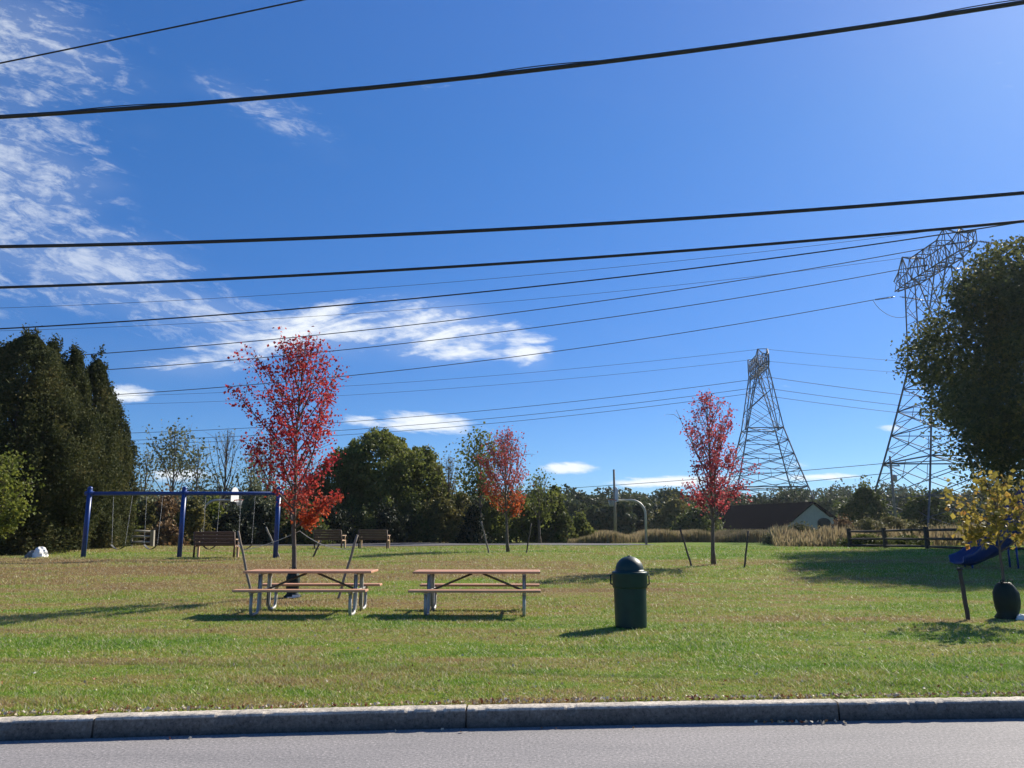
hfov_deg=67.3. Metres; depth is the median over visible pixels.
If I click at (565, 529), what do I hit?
conifer tree
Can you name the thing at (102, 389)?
evergreen tree
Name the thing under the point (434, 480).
broad tree
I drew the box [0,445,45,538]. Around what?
yellow green tree
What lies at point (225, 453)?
bare tree
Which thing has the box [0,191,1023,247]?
street cable
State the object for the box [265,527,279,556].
tree stake
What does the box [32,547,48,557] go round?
white bag
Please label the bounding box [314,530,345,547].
park bench
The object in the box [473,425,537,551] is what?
red maple tree
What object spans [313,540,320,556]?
tree stake
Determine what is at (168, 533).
shrub
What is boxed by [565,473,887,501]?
power line
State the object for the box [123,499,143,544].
shrub
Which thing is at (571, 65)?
street cable
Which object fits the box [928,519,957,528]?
bush
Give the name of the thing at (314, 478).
bare tree
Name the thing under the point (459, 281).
power line
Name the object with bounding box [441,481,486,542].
shrub
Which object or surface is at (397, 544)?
path
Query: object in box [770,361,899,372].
power line
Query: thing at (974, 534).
yellow sapling
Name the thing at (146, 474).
bare tree
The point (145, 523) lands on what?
swing
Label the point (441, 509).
shrub
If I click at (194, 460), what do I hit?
bare tree
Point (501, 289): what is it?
street cable
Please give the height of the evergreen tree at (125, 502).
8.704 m
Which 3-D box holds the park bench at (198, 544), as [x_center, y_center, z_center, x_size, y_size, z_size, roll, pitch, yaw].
[-10.613,5.763,27.610,1.485,0.917,0.659,1,-11,-3]
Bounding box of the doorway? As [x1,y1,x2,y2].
[818,518,830,528]
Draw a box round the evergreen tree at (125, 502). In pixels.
[97,391,135,546]
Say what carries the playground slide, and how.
on the lawn at (560, 592)
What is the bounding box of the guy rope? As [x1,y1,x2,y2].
[300,531,345,549]
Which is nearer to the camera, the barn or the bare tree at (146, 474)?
the bare tree at (146, 474)
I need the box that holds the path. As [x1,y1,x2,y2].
[236,542,652,545]
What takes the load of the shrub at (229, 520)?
on the lawn at (560, 592)
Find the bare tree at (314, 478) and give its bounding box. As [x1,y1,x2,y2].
[286,450,330,510]
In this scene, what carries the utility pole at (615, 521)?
on the lawn at (560, 592)
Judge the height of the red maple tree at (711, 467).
5.995 m
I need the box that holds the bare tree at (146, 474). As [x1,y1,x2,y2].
[136,443,165,503]
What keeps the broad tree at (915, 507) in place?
on the lawn at (560, 592)
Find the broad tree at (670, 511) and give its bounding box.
[644,487,695,530]
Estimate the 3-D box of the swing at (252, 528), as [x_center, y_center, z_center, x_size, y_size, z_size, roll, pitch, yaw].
[-9.615,5.002,27.856,0.548,1.930,0.140,1,-11,-5]
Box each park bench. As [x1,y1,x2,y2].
[193,532,238,557]
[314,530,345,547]
[358,530,389,548]
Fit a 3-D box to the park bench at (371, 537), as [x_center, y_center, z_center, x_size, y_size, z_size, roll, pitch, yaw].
[-6.805,7.647,37.940,1.485,0.917,0.659,-1,-11,4]
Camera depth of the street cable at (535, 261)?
8.78 m
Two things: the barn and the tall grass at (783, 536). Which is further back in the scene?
the barn
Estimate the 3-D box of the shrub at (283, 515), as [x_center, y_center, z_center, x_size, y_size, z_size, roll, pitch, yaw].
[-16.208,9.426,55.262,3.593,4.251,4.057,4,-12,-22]
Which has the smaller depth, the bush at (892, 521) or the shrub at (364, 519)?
the bush at (892, 521)
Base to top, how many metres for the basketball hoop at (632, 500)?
3.743 m
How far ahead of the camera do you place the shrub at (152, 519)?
50.67 m
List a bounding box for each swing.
[111,495,132,548]
[144,496,162,548]
[203,496,219,548]
[238,496,255,548]
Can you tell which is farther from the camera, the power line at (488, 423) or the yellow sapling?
the power line at (488, 423)
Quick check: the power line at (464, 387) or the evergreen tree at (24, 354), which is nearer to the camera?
the evergreen tree at (24, 354)
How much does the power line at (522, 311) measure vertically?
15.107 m
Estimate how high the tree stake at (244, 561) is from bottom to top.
1.520 m
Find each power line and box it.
[6,257,907,330]
[10,232,920,307]
[67,245,943,355]
[107,268,904,369]
[117,300,871,394]
[133,349,756,395]
[139,377,768,432]
[147,360,745,403]
[149,387,757,439]
[149,393,750,443]
[149,463,883,497]
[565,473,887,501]
[751,393,924,415]
[761,387,926,408]
[768,349,894,360]
[769,377,917,396]
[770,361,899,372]
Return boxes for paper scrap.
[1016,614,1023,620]
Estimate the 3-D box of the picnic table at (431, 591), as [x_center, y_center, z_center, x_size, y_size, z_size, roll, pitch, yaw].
[-0.635,3.817,14.136,2.300,0.759,1.758,0,-11,1]
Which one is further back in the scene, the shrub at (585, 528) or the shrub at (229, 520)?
the shrub at (585, 528)
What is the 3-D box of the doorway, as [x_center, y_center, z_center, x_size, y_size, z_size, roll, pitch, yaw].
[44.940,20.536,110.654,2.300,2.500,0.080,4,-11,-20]
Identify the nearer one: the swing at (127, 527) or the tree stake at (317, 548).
the swing at (127, 527)
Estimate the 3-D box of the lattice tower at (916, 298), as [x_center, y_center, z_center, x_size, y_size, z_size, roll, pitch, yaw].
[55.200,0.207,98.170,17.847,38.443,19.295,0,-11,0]
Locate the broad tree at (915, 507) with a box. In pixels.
[889,485,964,527]
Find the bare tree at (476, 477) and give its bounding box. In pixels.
[449,421,512,541]
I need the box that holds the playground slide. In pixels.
[949,486,1023,568]
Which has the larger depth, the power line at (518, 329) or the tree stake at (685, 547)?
the power line at (518, 329)
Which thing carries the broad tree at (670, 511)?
on the lawn at (560, 592)
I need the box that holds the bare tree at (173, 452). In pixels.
[135,416,204,500]
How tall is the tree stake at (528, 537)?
1.336 m
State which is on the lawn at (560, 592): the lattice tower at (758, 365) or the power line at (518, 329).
the lattice tower at (758, 365)
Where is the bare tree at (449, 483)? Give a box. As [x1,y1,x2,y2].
[427,446,467,504]
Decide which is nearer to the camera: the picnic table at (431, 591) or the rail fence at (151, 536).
the picnic table at (431, 591)
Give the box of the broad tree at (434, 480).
[390,444,454,541]
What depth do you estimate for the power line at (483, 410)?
157.70 m
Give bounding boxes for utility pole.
[613,469,616,530]
[883,456,899,516]
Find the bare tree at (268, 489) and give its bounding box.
[242,425,292,507]
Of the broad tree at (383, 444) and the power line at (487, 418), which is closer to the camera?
the broad tree at (383, 444)
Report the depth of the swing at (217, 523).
27.87 m
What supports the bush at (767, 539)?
on the lawn at (560, 592)
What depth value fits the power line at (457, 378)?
163.63 m
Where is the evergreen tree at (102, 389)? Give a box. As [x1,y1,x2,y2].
[64,344,124,548]
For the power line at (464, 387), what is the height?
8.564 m
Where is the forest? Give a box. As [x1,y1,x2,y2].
[136,479,1016,534]
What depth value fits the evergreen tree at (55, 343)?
35.86 m
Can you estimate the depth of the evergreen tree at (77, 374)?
37.20 m
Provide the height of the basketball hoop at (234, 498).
3.788 m
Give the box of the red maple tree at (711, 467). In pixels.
[671,388,763,564]
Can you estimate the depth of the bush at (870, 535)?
43.24 m
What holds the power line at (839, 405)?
attached to the lattice tower at (758, 365)
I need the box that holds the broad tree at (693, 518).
[670,501,734,532]
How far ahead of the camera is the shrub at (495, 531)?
62.35 m
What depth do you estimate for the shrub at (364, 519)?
58.17 m
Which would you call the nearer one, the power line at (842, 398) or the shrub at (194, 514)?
the shrub at (194, 514)
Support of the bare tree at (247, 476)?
on the lawn at (560, 592)
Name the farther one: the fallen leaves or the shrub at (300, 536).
the shrub at (300, 536)
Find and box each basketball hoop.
[200,487,242,541]
[608,487,647,544]
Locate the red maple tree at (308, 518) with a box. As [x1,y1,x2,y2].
[223,326,351,568]
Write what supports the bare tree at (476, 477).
on the lawn at (560, 592)
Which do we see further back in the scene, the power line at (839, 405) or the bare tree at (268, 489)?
the power line at (839, 405)
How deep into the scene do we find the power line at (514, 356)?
109.17 m
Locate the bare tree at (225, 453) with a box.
[200,426,251,508]
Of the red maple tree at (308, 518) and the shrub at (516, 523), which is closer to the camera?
the red maple tree at (308, 518)
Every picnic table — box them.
[232,569,381,615]
[408,569,540,616]
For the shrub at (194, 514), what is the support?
on the lawn at (560, 592)
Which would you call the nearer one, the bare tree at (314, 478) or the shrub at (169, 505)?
the shrub at (169, 505)
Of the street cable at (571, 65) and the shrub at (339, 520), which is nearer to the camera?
the street cable at (571, 65)
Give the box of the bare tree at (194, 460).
[161,436,239,543]
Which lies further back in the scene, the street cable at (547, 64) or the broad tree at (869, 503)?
the broad tree at (869, 503)
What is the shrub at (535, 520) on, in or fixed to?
on the lawn at (560, 592)
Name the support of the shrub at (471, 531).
on the lawn at (560, 592)
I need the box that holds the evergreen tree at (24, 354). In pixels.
[0,322,133,554]
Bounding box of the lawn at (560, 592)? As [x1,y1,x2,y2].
[0,536,1023,716]
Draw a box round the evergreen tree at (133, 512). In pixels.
[121,429,142,545]
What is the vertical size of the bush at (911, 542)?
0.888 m
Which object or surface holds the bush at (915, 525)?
on the lawn at (560, 592)
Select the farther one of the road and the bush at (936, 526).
the bush at (936, 526)
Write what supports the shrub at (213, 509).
on the lawn at (560, 592)
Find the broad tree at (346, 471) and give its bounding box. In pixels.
[299,445,380,526]
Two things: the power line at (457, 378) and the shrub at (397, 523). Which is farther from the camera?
the power line at (457, 378)
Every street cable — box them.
[0,0,303,63]
[0,0,1023,118]
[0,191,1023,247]
[0,220,1023,288]
[0,223,1016,328]
[67,0,1016,110]
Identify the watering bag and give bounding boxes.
[284,567,300,597]
[992,579,1020,619]
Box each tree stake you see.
[237,531,251,588]
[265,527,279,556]
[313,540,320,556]
[337,535,357,598]
[481,521,489,552]
[526,523,531,552]
[679,529,691,566]
[744,531,748,566]
[956,568,969,619]
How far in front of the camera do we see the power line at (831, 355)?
159.22 m
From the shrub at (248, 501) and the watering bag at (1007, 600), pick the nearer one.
the watering bag at (1007, 600)
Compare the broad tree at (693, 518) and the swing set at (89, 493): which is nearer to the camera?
the swing set at (89, 493)
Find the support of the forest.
on the lawn at (560, 592)
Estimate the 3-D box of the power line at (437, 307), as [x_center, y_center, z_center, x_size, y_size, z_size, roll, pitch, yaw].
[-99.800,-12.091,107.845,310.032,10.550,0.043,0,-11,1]
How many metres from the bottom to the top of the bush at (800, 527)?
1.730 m
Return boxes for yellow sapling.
[940,464,1023,581]
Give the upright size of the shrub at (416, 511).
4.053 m
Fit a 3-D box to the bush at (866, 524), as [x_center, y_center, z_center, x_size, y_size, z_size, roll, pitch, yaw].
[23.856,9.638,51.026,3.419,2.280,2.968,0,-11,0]
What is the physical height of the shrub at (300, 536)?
3.124 m
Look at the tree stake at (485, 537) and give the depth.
31.85 m
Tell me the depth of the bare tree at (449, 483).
65.51 m
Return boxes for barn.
[714,502,835,530]
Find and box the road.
[0,718,1023,767]
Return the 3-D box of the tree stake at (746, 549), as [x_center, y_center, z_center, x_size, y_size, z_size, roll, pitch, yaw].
[7.493,5.324,24.588,0.246,1.244,0.068,0,-11,0]
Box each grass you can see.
[567,522,1023,546]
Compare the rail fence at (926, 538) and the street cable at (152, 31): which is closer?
the street cable at (152, 31)
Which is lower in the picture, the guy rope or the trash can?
the trash can
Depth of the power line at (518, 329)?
100.21 m
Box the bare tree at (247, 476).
[231,448,274,507]
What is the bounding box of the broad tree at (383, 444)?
[336,426,427,513]
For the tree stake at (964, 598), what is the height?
0.947 m
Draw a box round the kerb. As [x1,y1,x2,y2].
[0,696,1023,740]
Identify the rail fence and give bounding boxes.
[130,530,154,545]
[846,525,1023,549]
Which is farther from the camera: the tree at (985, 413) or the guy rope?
the tree at (985, 413)
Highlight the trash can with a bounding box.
[610,555,649,629]
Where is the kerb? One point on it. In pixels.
(191, 723)
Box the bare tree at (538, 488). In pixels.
[518,467,571,542]
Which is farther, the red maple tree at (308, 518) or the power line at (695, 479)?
the power line at (695, 479)
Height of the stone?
0.268 m
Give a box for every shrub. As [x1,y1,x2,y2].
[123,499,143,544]
[132,486,161,544]
[140,483,180,539]
[141,518,195,545]
[168,489,214,545]
[190,491,226,542]
[205,502,258,544]
[226,473,280,541]
[241,495,289,544]
[266,487,304,542]
[279,500,335,543]
[321,497,357,543]
[345,502,395,542]
[368,498,416,542]
[391,492,434,542]
[413,486,467,542]
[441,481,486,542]
[455,497,493,542]
[477,489,516,542]
[500,482,534,542]
[516,494,556,542]
[572,509,597,536]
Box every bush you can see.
[758,526,782,543]
[785,520,817,532]
[825,513,853,528]
[833,533,898,547]
[849,512,888,536]
[874,509,911,528]
[888,533,933,544]
[900,519,932,534]
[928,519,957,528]
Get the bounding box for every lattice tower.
[727,348,814,504]
[873,229,1011,527]
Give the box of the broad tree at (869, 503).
[833,476,893,524]
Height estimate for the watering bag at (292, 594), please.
0.648 m
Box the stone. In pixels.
[24,550,34,557]
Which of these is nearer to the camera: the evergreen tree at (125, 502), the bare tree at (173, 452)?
the evergreen tree at (125, 502)
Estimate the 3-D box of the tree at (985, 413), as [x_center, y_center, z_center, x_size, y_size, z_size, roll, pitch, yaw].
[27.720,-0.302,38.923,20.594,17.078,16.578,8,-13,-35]
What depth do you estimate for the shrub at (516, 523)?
64.15 m
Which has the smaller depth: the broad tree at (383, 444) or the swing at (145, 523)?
the swing at (145, 523)
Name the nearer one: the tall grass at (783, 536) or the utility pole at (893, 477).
the tall grass at (783, 536)
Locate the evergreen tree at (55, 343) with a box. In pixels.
[1,333,79,551]
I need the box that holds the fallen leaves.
[0,550,1023,742]
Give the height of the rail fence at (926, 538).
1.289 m
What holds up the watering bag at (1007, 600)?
attached to the yellow sapling
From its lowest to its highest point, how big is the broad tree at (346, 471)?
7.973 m
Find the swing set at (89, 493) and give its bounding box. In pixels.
[81,486,283,557]
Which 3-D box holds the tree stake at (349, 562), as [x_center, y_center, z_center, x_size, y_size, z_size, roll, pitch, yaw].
[-3.554,4.001,16.645,0.418,1.465,0.066,0,-11,0]
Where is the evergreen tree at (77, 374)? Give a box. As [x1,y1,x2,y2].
[12,338,105,549]
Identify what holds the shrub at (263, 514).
on the lawn at (560, 592)
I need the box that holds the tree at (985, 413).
[885,235,1023,507]
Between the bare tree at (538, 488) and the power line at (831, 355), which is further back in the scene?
the power line at (831, 355)
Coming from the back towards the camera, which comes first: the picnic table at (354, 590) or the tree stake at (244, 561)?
the tree stake at (244, 561)
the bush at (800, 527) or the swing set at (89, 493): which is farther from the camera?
the bush at (800, 527)
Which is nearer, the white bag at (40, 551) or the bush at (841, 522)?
the white bag at (40, 551)
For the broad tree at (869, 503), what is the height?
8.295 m
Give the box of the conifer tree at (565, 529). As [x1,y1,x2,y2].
[533,485,578,542]
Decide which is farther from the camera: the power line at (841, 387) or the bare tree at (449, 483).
the power line at (841, 387)

